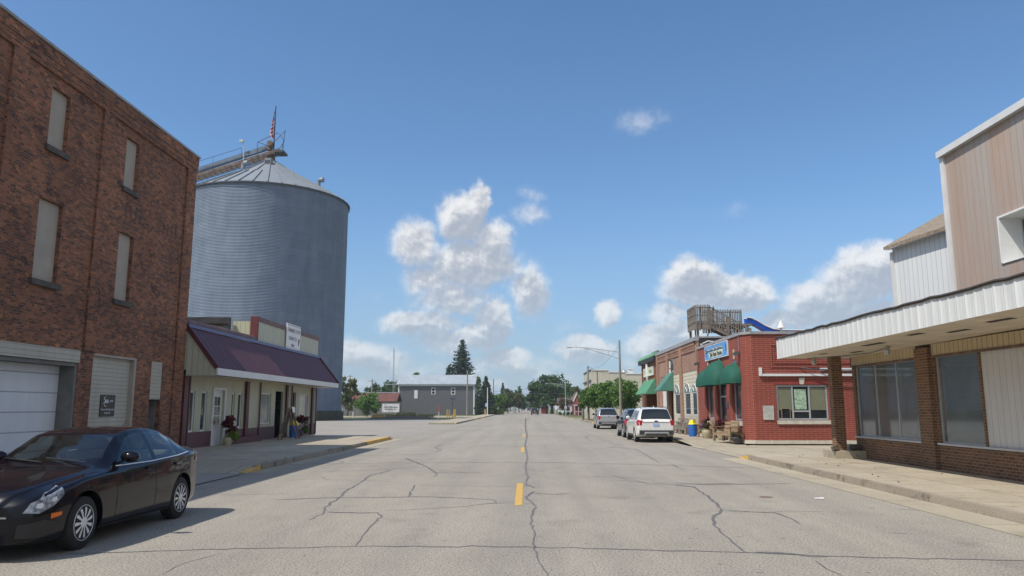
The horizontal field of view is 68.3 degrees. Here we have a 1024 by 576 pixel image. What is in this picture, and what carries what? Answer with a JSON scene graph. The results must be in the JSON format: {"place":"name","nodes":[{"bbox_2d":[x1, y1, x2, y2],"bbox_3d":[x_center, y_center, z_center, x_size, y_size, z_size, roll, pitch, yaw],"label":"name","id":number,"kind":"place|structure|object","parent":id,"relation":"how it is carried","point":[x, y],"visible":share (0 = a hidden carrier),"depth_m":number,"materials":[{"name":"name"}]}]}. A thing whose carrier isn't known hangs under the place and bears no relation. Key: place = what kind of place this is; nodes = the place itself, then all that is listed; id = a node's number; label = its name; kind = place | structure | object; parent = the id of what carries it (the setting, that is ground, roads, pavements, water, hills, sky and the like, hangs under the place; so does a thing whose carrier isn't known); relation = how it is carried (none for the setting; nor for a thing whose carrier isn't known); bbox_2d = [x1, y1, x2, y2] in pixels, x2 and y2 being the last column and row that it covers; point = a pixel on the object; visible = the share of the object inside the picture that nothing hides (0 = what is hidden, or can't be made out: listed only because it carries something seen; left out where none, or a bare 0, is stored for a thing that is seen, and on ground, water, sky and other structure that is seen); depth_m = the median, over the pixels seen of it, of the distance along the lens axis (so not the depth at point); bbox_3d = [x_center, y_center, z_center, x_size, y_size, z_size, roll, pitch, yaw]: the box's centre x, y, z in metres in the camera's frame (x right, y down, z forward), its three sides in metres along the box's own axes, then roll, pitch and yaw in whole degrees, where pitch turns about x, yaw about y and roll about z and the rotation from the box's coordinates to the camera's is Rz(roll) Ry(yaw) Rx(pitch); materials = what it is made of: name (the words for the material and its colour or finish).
{"place":"outdoors","nodes":[
{"label":"outdoors","id":0,"kind":"place"},
{"bbox_2d":[196,465,252,472],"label":"walk ramp","id":1,"kind":"structure","parent":0,"point":[219,468],"depth_m":20.89,"materials":[{"name":"concrete"}]},
{"bbox_2d":[191,436,389,464],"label":"sidewalk","id":2,"kind":"structure","parent":0,"point":[262,451],"depth_m":29.33,"materials":[{"name":"concrete"}]},
{"bbox_2d":[0,3,200,460],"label":"brick building","id":3,"kind":"structure","parent":2,"relation":"on","point":[98,178],"depth_m":22.52,"materials":[{"name":"brick"}]},
{"bbox_2d":[0,361,59,460],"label":"garage door","id":4,"kind":"structure","parent":3,"relation":"in","point":[28,392],"depth_m":20.71,"materials":[{"name":"metal"}]},
{"bbox_2d":[99,395,115,416],"bbox_3d":[-12.865,3.742,24.029,0.039,0.680,0.840,0,-9,1],"label":"wall sign","id":5,"kind":"object","parent":3,"relation":"attached to","point":[107,406],"visible":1,"depth_m":24.00,"materials":[{"name":"black paint"}]},
{"bbox_2d":[221,415,239,444],"bbox_3d":[-12.120,6.083,32.412,0.874,1.284,0.777,6,-11,-35],"label":"planter pot","id":6,"kind":"object","parent":2,"relation":"on","point":[228,422],"visible":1,"depth_m":32.26,"materials":[{"name":"ceramic"}]},
{"bbox_2d":[179,316,338,447],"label":"feed store","id":7,"kind":"structure","parent":2,"relation":"on","point":[255,377],"depth_m":35.30,"materials":[{"name":"beige metal"}]},
{"bbox_2d":[188,391,194,431],"bbox_3d":[-12.728,4.867,29.777,0.050,1.620,0.630,0,-9,1],"label":"window","id":8,"kind":"structure","parent":7,"relation":"in","point":[192,392],"depth_m":29.96,"materials":[{"name":"glass"}]},
{"bbox_2d":[200,391,206,430],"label":"window","id":9,"kind":"structure","parent":7,"relation":"in","point":[203,404],"depth_m":31.05,"materials":[{"name":"glass"}]},
{"bbox_2d":[212,390,222,444],"bbox_3d":[-12.680,5.547,32.341,0.050,2.320,1.150,0,-9,1],"label":"door","id":10,"kind":"structure","parent":7,"relation":"in","point":[218,393],"depth_m":32.48,"materials":[{"name":"white paint"}]},
{"bbox_2d":[237,393,241,427],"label":"window","id":11,"kind":"structure","parent":7,"relation":"in","point":[239,395],"depth_m":34.94,"materials":[{"name":"glass"}]},
{"bbox_2d":[260,393,269,423],"bbox_3d":[-12.572,6.097,38.262,0.050,1.550,1.580,0,-9,1],"label":"window","id":12,"kind":"structure","parent":7,"relation":"in","point":[265,397],"depth_m":38.47,"materials":[{"name":"glass"}]},
{"bbox_2d":[274,391,280,437],"bbox_3d":[-12.973,6.759,40.332,0.770,2.490,1.340,0,-9,1],"label":"door","id":13,"kind":"structure","parent":7,"relation":"in","point":[278,394],"depth_m":40.97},
{"bbox_2d":[285,323,300,350],"bbox_3d":[-12.342,2.792,42.671,0.071,1.400,2.500,0,-9,1],"label":"roof sign","id":14,"kind":"object","parent":7,"relation":"attached to","point":[293,333],"visible":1,"depth_m":42.59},
{"bbox_2d":[299,395,306,416],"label":"window","id":15,"kind":"structure","parent":7,"relation":"in","point":[303,398],"depth_m":45.10,"materials":[{"name":"glass"}]},
{"bbox_2d":[277,407,299,439],"bbox_3d":[-11.291,6.852,38.293,0.256,1.672,2.234,-3,-9,17],"label":"sandwich board","id":16,"kind":"object","parent":2,"relation":"on","point":[287,417],"visible":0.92,"depth_m":38.23,"materials":[{"name":"wood"}]},
{"bbox_2d":[289,421,298,437],"bbox_3d":[-11.797,7.617,40.832,0.484,0.912,0.484,0,-9,1],"label":"litter bin","id":17,"kind":"object","parent":2,"relation":"on","point":[291,433],"visible":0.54,"depth_m":40.65,"materials":[{"name":"blue plastic"}]},
{"bbox_2d":[295,415,309,435],"bbox_3d":[-11.862,7.754,42.685,0.888,1.204,0.936,0,-9,1],"label":"planter pot","id":18,"kind":"object","parent":2,"relation":"on","point":[301,419],"visible":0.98,"depth_m":42.67,"materials":[{"name":"plant"}]},
{"bbox_2d":[315,424,454,438],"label":"side street","id":19,"kind":"structure","parent":0,"point":[393,431],"depth_m":61.96,"materials":[{"name":"asphalt"}]},
{"bbox_2d":[343,416,468,416],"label":"gravel lane","id":20,"kind":"structure","parent":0,"point":[433,416],"depth_m":157.39,"materials":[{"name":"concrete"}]},
{"bbox_2d":[353,391,380,415],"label":"round bush","id":21,"kind":"object","parent":20,"relation":"on","point":[365,404],"visible":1,"depth_m":155.98,"materials":[{"name":"green plant"}]},
{"bbox_2d":[429,414,493,423],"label":"sidewalk","id":22,"kind":"structure","parent":0,"point":[452,421],"depth_m":96.74,"materials":[{"name":"concrete"}]},
{"bbox_2d":[0,409,1023,575],"bbox_3d":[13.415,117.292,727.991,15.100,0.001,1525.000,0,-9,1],"label":"road","id":23,"kind":"structure","parent":0,"point":[598,505],"depth_m":11.57,"materials":[{"name":"asphalt"}]},
{"bbox_2d":[0,420,196,549],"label":"black sedan","id":24,"kind":"object","parent":23,"relation":"on","point":[71,499],"visible":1,"depth_m":10.13,"materials":[{"name":"metal"}]},
{"bbox_2d":[239,437,389,474],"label":"kerb","id":25,"kind":"structure","parent":23,"relation":"on","point":[266,465],"depth_m":26.87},
{"bbox_2d":[239,464,260,473],"bbox_3d":[-7.259,5.007,20.909,0.204,0.151,1.200,0,-9,1],"label":"kerb paint","id":26,"kind":"object","parent":25,"relation":"on","point":[251,469],"visible":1,"depth_m":20.90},
{"bbox_2d":[250,439,400,472],"bbox_3d":[-6.687,6.798,31.703,0.550,0.001,22.900,0,-9,1],"label":"gutter","id":27,"kind":"object","parent":23,"relation":"on","point":[281,467],"visible":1,"depth_m":26.35,"materials":[{"name":"concrete"}]},
{"bbox_2d":[310,470,391,519],"bbox_3d":[-3.461,4.412,16.666,0.410,0.001,9.670,0,-9,-2],"label":"sealed crack","id":28,"kind":"object","parent":23,"relation":"on","point":[329,503],"visible":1,"depth_m":15.68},
{"bbox_2d":[335,512,382,545],"bbox_3d":[-2.200,3.577,11.400,0.822,0.001,3.420,3,-10,-19],"label":"sealed crack","id":29,"kind":"object","parent":23,"relation":"on","point":[368,527],"visible":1,"depth_m":12.35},
{"bbox_2d":[279,496,496,504],"bbox_3d":[-2.358,4.093,14.653,4.301,0.001,1.088,-2,-9,10],"label":"sealed crack","id":30,"kind":"object","parent":23,"relation":"on","point":[379,497],"visible":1,"depth_m":14.89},
{"bbox_2d":[494,393,509,408],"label":"broadleaf tree","id":31,"kind":"object","parent":23,"relation":"on","point":[502,400],"visible":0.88,"depth_m":221.25,"materials":[{"name":"green plant"}]},
{"bbox_2d":[503,388,517,413],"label":"broadleaf tree","id":32,"kind":"object","parent":23,"relation":"on","point":[512,398],"visible":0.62,"depth_m":235.94,"materials":[{"name":"green plant"}]},
{"bbox_2d":[515,483,522,504],"bbox_3d":[0.152,4.263,15.726,0.145,0.001,4.100,0,-9,1],"label":"road marking","id":33,"kind":"object","parent":23,"relation":"on","point":[519,495],"visible":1,"depth_m":15.41,"materials":[{"name":"yellow paint"}]},
{"bbox_2d":[515,392,524,412],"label":"broadleaf tree","id":34,"kind":"object","parent":23,"relation":"on","point":[520,401],"visible":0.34,"depth_m":255.89,"materials":[{"name":"green plant"}]},
{"bbox_2d":[524,418,534,487],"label":"sealed crack","id":35,"kind":"object","parent":23,"relation":"on","point":[527,454],"visible":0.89,"depth_m":28.62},
{"bbox_2d":[525,491,547,575],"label":"sealed crack","id":36,"kind":"object","parent":23,"relation":"on","point":[533,544],"visible":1,"depth_m":10.67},
{"bbox_2d":[70,545,1023,560],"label":"sealed crack","id":37,"kind":"object","parent":23,"relation":"on","point":[549,547],"visible":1,"depth_m":9.43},
{"bbox_2d":[592,407,618,428],"bbox_3d":[8.017,11.135,64.775,2.143,1.809,4.860,0,-9,1],"label":"silver suv","id":38,"kind":"object","parent":23,"relation":"on","point":[604,416],"visible":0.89,"depth_m":62.69,"materials":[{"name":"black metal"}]},
{"bbox_2d":[616,408,652,437],"bbox_3d":[7.580,8.253,46.486,2.198,1.768,4.840,0,-9,1],"label":"black suv","id":39,"kind":"object","parent":23,"relation":"on","point":[621,424],"visible":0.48,"depth_m":45.30,"materials":[{"name":"metal"}]},
{"bbox_2d":[626,406,673,441],"bbox_3d":[7.375,7.307,40.786,2.270,1.851,5.090,0,-9,1],"label":"white suv","id":40,"kind":"object","parent":23,"relation":"on","point":[657,422],"visible":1,"depth_m":38.60,"materials":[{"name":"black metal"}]},
{"bbox_2d":[677,485,744,551],"bbox_3d":[3.496,3.869,13.244,0.497,0.001,8.183,-1,-9,7],"label":"sealed crack","id":41,"kind":"object","parent":23,"relation":"on","point":[714,515],"visible":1,"depth_m":12.52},
{"bbox_2d":[721,458,1023,536],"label":"gutter","id":42,"kind":"object","parent":23,"relation":"on","point":[1007,526],"visible":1,"depth_m":14.25,"materials":[{"name":"concrete"}]},
{"bbox_2d":[739,455,1023,523],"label":"kerb","id":43,"kind":"structure","parent":23,"relation":"on","point":[994,511],"depth_m":14.89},
{"bbox_2d":[0,0,1023,408],"label":"sky","id":44,"kind":"structure","parent":0,"point":[523,182],"materials":[{"name":"blue"}]},
{"bbox_2d":[196,409,832,484],"bbox_3d":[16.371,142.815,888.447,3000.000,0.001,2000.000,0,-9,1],"label":"ground","id":45,"kind":"structure","parent":0,"point":[569,415],"depth_m":129.99,"materials":[{"name":"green plant"}]},
{"bbox_2d":[195,473,242,484],"bbox_3d":[-10.368,1.785,0.211,5.650,0.001,40.600,0,-9,1],"label":"driveway apron","id":46,"kind":"object","parent":45,"relation":"on","point":[203,477],"visible":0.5,"depth_m":19.27,"materials":[{"name":"concrete"}]},
{"bbox_2d":[341,376,361,415],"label":"broadleaf tree","id":47,"kind":"object","parent":45,"relation":"on","point":[350,392],"visible":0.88,"depth_m":163.64,"materials":[{"name":"green plant"}]},
{"bbox_2d":[341,392,401,414],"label":"rusty shed","id":48,"kind":"structure","parent":45,"relation":"on","point":[390,397],"depth_m":186.77,"materials":[{"name":"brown wood"}]},
{"bbox_2d":[364,382,379,391],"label":"broadleaf tree","id":49,"kind":"object","parent":45,"relation":"on","point":[375,385],"visible":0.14,"depth_m":247.55,"materials":[{"name":"green plant"}]},
{"bbox_2d":[316,419,449,423],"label":"lot","id":50,"kind":"structure","parent":45,"relation":"on","point":[385,421],"depth_m":98.73,"materials":[{"name":"concrete"}]},
{"bbox_2d":[187,158,349,420],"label":"grain silo","id":51,"kind":"object","parent":50,"relation":"on","point":[269,241],"visible":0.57,"depth_m":103.37,"materials":[{"name":"metal"}]},
{"bbox_2d":[197,130,287,181],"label":"conveyor","id":52,"kind":"object","parent":51,"relation":"on","point":[212,172],"visible":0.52,"depth_m":114.80,"materials":[{"name":"metal"}]},
{"bbox_2d":[376,380,391,391],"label":"broadleaf tree","id":53,"kind":"object","parent":45,"relation":"on","point":[383,388],"visible":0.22,"depth_m":242.75,"materials":[{"name":"green plant"}]},
{"bbox_2d":[381,403,399,414],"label":"company sign","id":54,"kind":"object","parent":45,"relation":"on","point":[390,407],"visible":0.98,"depth_m":139.69,"materials":[{"name":"white wood"}]},
{"bbox_2d":[385,349,395,386],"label":"antenna mast","id":55,"kind":"object","parent":45,"relation":"on","point":[393,367],"visible":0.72,"depth_m":204.88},
{"bbox_2d":[385,381,397,391],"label":"broadleaf tree","id":56,"kind":"object","parent":45,"relation":"on","point":[394,389],"visible":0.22,"depth_m":232.83,"materials":[{"name":"green plant"}]},
{"bbox_2d":[374,416,434,417],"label":"earth mound","id":57,"kind":"object","parent":45,"relation":"on","point":[404,417],"visible":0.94,"depth_m":131.25,"materials":[{"name":"soil"}]},
{"bbox_2d":[374,414,435,416],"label":"weeds","id":58,"kind":"object","parent":57,"relation":"on","point":[430,415],"visible":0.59,"depth_m":134.50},
{"bbox_2d":[396,375,477,414],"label":"grey barn","id":59,"kind":"structure","parent":45,"relation":"on","point":[425,394],"depth_m":198.44,"materials":[{"name":"white metal"}]},
{"bbox_2d":[449,339,479,394],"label":"spruce tree","id":60,"kind":"object","parent":45,"relation":"on","point":[460,365],"visible":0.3,"depth_m":230.85,"materials":[{"name":"green plant"}]},
{"bbox_2d":[466,370,473,414],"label":"street lamp","id":61,"kind":"object","parent":45,"relation":"on","point":[467,394],"visible":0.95,"depth_m":188.20,"materials":[{"name":"grey metal"}]},
{"bbox_2d":[477,376,481,398],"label":"broadleaf tree","id":62,"kind":"object","parent":45,"relation":"on","point":[479,386],"visible":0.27,"depth_m":221.47,"materials":[{"name":"green plant"}]},
{"bbox_2d":[474,375,498,414],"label":"conical evergreen","id":63,"kind":"object","parent":45,"relation":"on","point":[481,408],"visible":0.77,"depth_m":189.24,"materials":[{"name":"green plant"}]},
{"bbox_2d":[523,374,572,413],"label":"broadleaf tree","id":64,"kind":"object","parent":45,"relation":"on","point":[543,395],"visible":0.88,"depth_m":221.92,"materials":[{"name":"green plant"}]},
{"bbox_2d":[554,396,572,414],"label":"broadleaf tree","id":65,"kind":"object","parent":45,"relation":"on","point":[561,403],"visible":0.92,"depth_m":175.29,"materials":[{"name":"brown plant"}]},
{"bbox_2d":[568,386,581,397],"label":"broadleaf tree","id":66,"kind":"object","parent":45,"relation":"on","point":[576,389],"visible":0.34,"depth_m":246.62,"materials":[{"name":"green plant"}]},
{"bbox_2d":[572,392,582,414],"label":"red gabled house","id":67,"kind":"structure","parent":45,"relation":"on","point":[576,410],"depth_m":183.58,"materials":[{"name":"white paint"}]},
{"bbox_2d":[609,377,641,410],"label":"broadleaf tree","id":68,"kind":"object","parent":45,"relation":"on","point":[630,398],"visible":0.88,"depth_m":84.20,"materials":[{"name":"green plant"}]},
{"bbox_2d":[692,446,830,456],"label":"alley","id":69,"kind":"structure","parent":45,"relation":"on","point":[738,451],"depth_m":31.91,"materials":[{"name":"concrete"}]},
{"bbox_2d":[673,431,726,443],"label":"sidewalk","id":70,"kind":"structure","parent":0,"point":[677,437],"depth_m":39.87,"materials":[{"name":"concrete"}]},
{"bbox_2d":[564,340,621,416],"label":"street lamp","id":71,"kind":"object","parent":70,"relation":"on","point":[620,394],"visible":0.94,"depth_m":66.98,"materials":[{"name":"brown wood"}]},
{"bbox_2d":[636,350,658,406],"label":"wood tavern","id":72,"kind":"structure","parent":70,"relation":"on","point":[647,392],"depth_m":63.00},
{"bbox_2d":[643,363,653,380],"bbox_3d":[11.316,7.007,63.137,0.340,1.550,4.860,0,-9,1],"label":"tavern sign","id":73,"kind":"object","parent":72,"relation":"attached to","point":[648,371],"visible":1,"depth_m":63.00,"materials":[{"name":"white paint"}]},
{"bbox_2d":[674,418,688,433],"bbox_3d":[10.623,8.678,47.542,0.745,0.930,1.640,0,-9,1],"label":"slatted bench","id":74,"kind":"object","parent":70,"relation":"on","point":[685,420],"visible":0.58,"depth_m":47.26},
{"bbox_2d":[678,419,695,434],"bbox_3d":[10.588,8.380,45.666,0.745,0.930,1.640,0,-9,1],"label":"slatted bench","id":75,"kind":"object","parent":70,"relation":"on","point":[683,428],"visible":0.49,"depth_m":45.73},
{"bbox_2d":[654,336,726,434],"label":"brown brick shop","id":76,"kind":"structure","parent":70,"relation":"on","point":[676,389],"depth_m":49.89,"materials":[{"name":"brick"}]},
{"bbox_2d":[674,384,679,414],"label":"window","id":77,"kind":"structure","parent":76,"relation":"in","point":[676,390],"depth_m":51.48,"materials":[{"name":"glass"}]},
{"bbox_2d":[684,383,690,414],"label":"window","id":78,"kind":"structure","parent":76,"relation":"in","point":[686,388],"depth_m":48.04,"materials":[{"name":"glass"}]},
{"bbox_2d":[691,384,697,414],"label":"window","id":79,"kind":"structure","parent":76,"relation":"in","point":[694,390],"depth_m":46.04,"materials":[{"name":"glass"}]},
{"bbox_2d":[687,304,751,337],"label":"roof deck","id":80,"kind":"structure","parent":76,"relation":"on","point":[710,318],"depth_m":50.05,"materials":[{"name":"brown wood"}]},
{"bbox_2d":[744,317,805,330],"bbox_3d":[17.877,3.032,51.039,4.104,2.109,0.810,0,-9,1],"label":"water slide","id":81,"kind":"object","parent":76,"relation":"on","point":[758,325],"visible":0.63,"depth_m":50.80,"materials":[{"name":"blue plastic"}]},
{"bbox_2d":[688,420,696,436],"bbox_3d":[10.168,7.881,42.512,0.464,0.927,0.464,-7,-11,38],"label":"litter bin","id":82,"kind":"object","parent":70,"relation":"on","point":[692,426],"visible":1,"depth_m":42.33,"materials":[{"name":"blue plastic"}]},
{"bbox_2d":[699,417,711,438],"bbox_3d":[10.252,7.376,39.984,0.589,1.134,1.058,0,-9,1],"label":"planter pot","id":83,"kind":"object","parent":70,"relation":"on","point":[706,432],"visible":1,"depth_m":39.63,"materials":[{"name":"ceramic"}]},
{"bbox_2d":[694,331,947,443],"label":"red brick restaurant","id":84,"kind":"structure","parent":70,"relation":"on","point":[756,388],"depth_m":35.37,"materials":[{"name":"brick"}]},
{"bbox_2d":[707,386,714,423],"bbox_3d":[11.140,6.291,42.291,0.260,2.530,1.900,0,-9,1],"label":"window","id":85,"kind":"structure","parent":84,"relation":"in","point":[710,388],"depth_m":42.60,"materials":[{"name":"glass"}]},
{"bbox_2d":[700,340,728,360],"bbox_3d":[10.687,3.299,40.698,0.670,1.021,4.800,0,-9,1],"label":"restaurant sign","id":86,"kind":"object","parent":84,"relation":"attached to","point":[717,350],"visible":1,"depth_m":40.41,"materials":[{"name":"blue paint"}]},
{"bbox_2d":[719,385,727,436],"bbox_3d":[11.218,6.198,39.697,0.070,3.300,1.850,0,-9,1],"label":"door","id":87,"kind":"structure","parent":84,"relation":"in","point":[723,409],"depth_m":40.11,"materials":[{"name":"glass"}]},
{"bbox_2d":[731,383,742,425],"bbox_3d":[11.041,5.445,36.959,0.260,2.530,1.800,0,-9,1],"label":"window","id":88,"kind":"structure","parent":84,"relation":"in","point":[737,388],"depth_m":37.19,"materials":[{"name":"glass"}]},
{"bbox_2d":[771,378,830,423],"bbox_3d":[13.599,5.276,35.288,2.915,2.140,0.180,0,-9,1],"label":"window","id":89,"kind":"structure","parent":84,"relation":"in","point":[796,404],"depth_m":35.34,"materials":[{"name":"glass"}]},
{"bbox_2d":[679,440,747,445],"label":"walk ramp","id":90,"kind":"structure","parent":0,"point":[709,443],"depth_m":36.17,"materials":[{"name":"concrete"}]},
{"bbox_2d":[715,418,727,439],"bbox_3d":[10.691,7.171,38.443,0.764,1.055,0.659,0,-9,1],"label":"planter pot","id":91,"kind":"object","parent":90,"relation":"on","point":[720,422],"visible":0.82,"depth_m":38.34,"materials":[{"name":"ceramic"}]},
{"bbox_2d":[711,421,740,441],"bbox_3d":[10.349,6.915,36.431,0.745,0.930,1.290,4,-10,-24],"label":"wooden bench","id":92,"kind":"object","parent":90,"relation":"on","point":[723,433],"visible":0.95,"depth_m":36.51,"materials":[{"name":"brown wood"}]},
{"bbox_2d":[731,430,743,441],"bbox_3d":[10.619,6.989,35.692,0.559,0.630,0.797,3,-10,-18],"label":"planter pot","id":93,"kind":"object","parent":90,"relation":"on","point":[738,437],"visible":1,"depth_m":35.49,"materials":[{"name":"stone"}]},
{"bbox_2d":[749,445,832,445],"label":"walk ramp","id":94,"kind":"structure","parent":0,"point":[790,445],"depth_m":34.91,"materials":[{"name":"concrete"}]},
{"bbox_2d":[850,444,861,449],"bbox_3d":[11.032,5.110,24.227,0.324,0.190,0.200,1,-9,-8],"label":"fallen pipe","id":95,"kind":"object","parent":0,"point":[855,446],"visible":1,"depth_m":24.15,"materials":[{"name":"black metal"}]},
{"bbox_2d":[745,454,1023,511],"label":"sidewalk","id":96,"kind":"structure","parent":0,"point":[1001,493],"depth_m":17.23,"materials":[{"name":"concrete"}]},
{"bbox_2d":[775,98,1023,481],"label":"vacant store","id":97,"kind":"structure","parent":96,"relation":"on","point":[966,334],"depth_m":18.51,"materials":[{"name":"metal"}]},
{"bbox_2d":[856,360,920,440],"bbox_3d":[11.294,3.374,22.700,0.050,2.250,4.000,0,-9,1],"label":"window","id":98,"kind":"structure","parent":97,"relation":"in","point":[857,378],"depth_m":23.27,"materials":[{"name":"glass"}]},
{"bbox_2d":[860,366,949,435],"bbox_3d":[12.883,3.706,24.790,2.750,2.250,0.050,0,-9,1],"label":"window","id":99,"kind":"structure","parent":97,"relation":"in","point":[943,371],"depth_m":24.77,"materials":[{"name":"glass"}]},
{"bbox_2d":[883,213,950,306],"bbox_3d":[14.121,-0.852,21.432,5.251,4.100,3.629,1,-9,-7],"label":"annex","id":100,"kind":"object","parent":97,"relation":"on","point":[919,263],"visible":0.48,"depth_m":21.69,"materials":[{"name":"metal"}]},
{"bbox_2d":[936,352,985,445],"bbox_3d":[11.224,2.767,18.874,0.050,2.250,1.950,0,-9,1],"label":"window","id":101,"kind":"structure","parent":97,"relation":"in","point":[937,363],"depth_m":19.73,"materials":[{"name":"glass"}]},
{"bbox_2d":[996,206,1023,263],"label":"window","id":102,"kind":"structure","parent":97,"relation":"in","point":[1010,225],"depth_m":17.52,"materials":[{"name":"white paint"}]},
{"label":"planting bed","id":103,"kind":"structure","parent":0,"visible":0},
{"bbox_2d":[578,387,591,419],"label":"broadleaf tree","id":104,"kind":"object","parent":103,"relation":"on","point":[584,400],"visible":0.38,"depth_m":99.37,"materials":[{"name":"green plant"}]},
{"bbox_2d":[584,383,598,413],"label":"broadleaf tree","id":105,"kind":"object","parent":103,"relation":"on","point":[592,395],"visible":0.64,"depth_m":96.48,"materials":[{"name":"green plant"}]},
{"bbox_2d":[594,380,617,407],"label":"broadleaf tree","id":106,"kind":"object","parent":103,"relation":"on","point":[602,391],"visible":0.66,"depth_m":90.43,"materials":[{"name":"green plant"}]},
{"label":"walk verge","id":107,"kind":"structure","parent":0,"visible":0},
{"bbox_2d":[577,391,585,419],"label":"broadleaf tree","id":108,"kind":"object","parent":107,"relation":"on","point":[582,406],"visible":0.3,"depth_m":102.36,"materials":[{"name":"green plant"}]},
{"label":"sidewalk","id":109,"kind":"structure","parent":0,"visible":0},
{"bbox_2d":[583,368,641,417],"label":"cream building","id":110,"kind":"structure","parent":109,"relation":"on","point":[597,376],"depth_m":120.00,"materials":[{"name":"white paint"}]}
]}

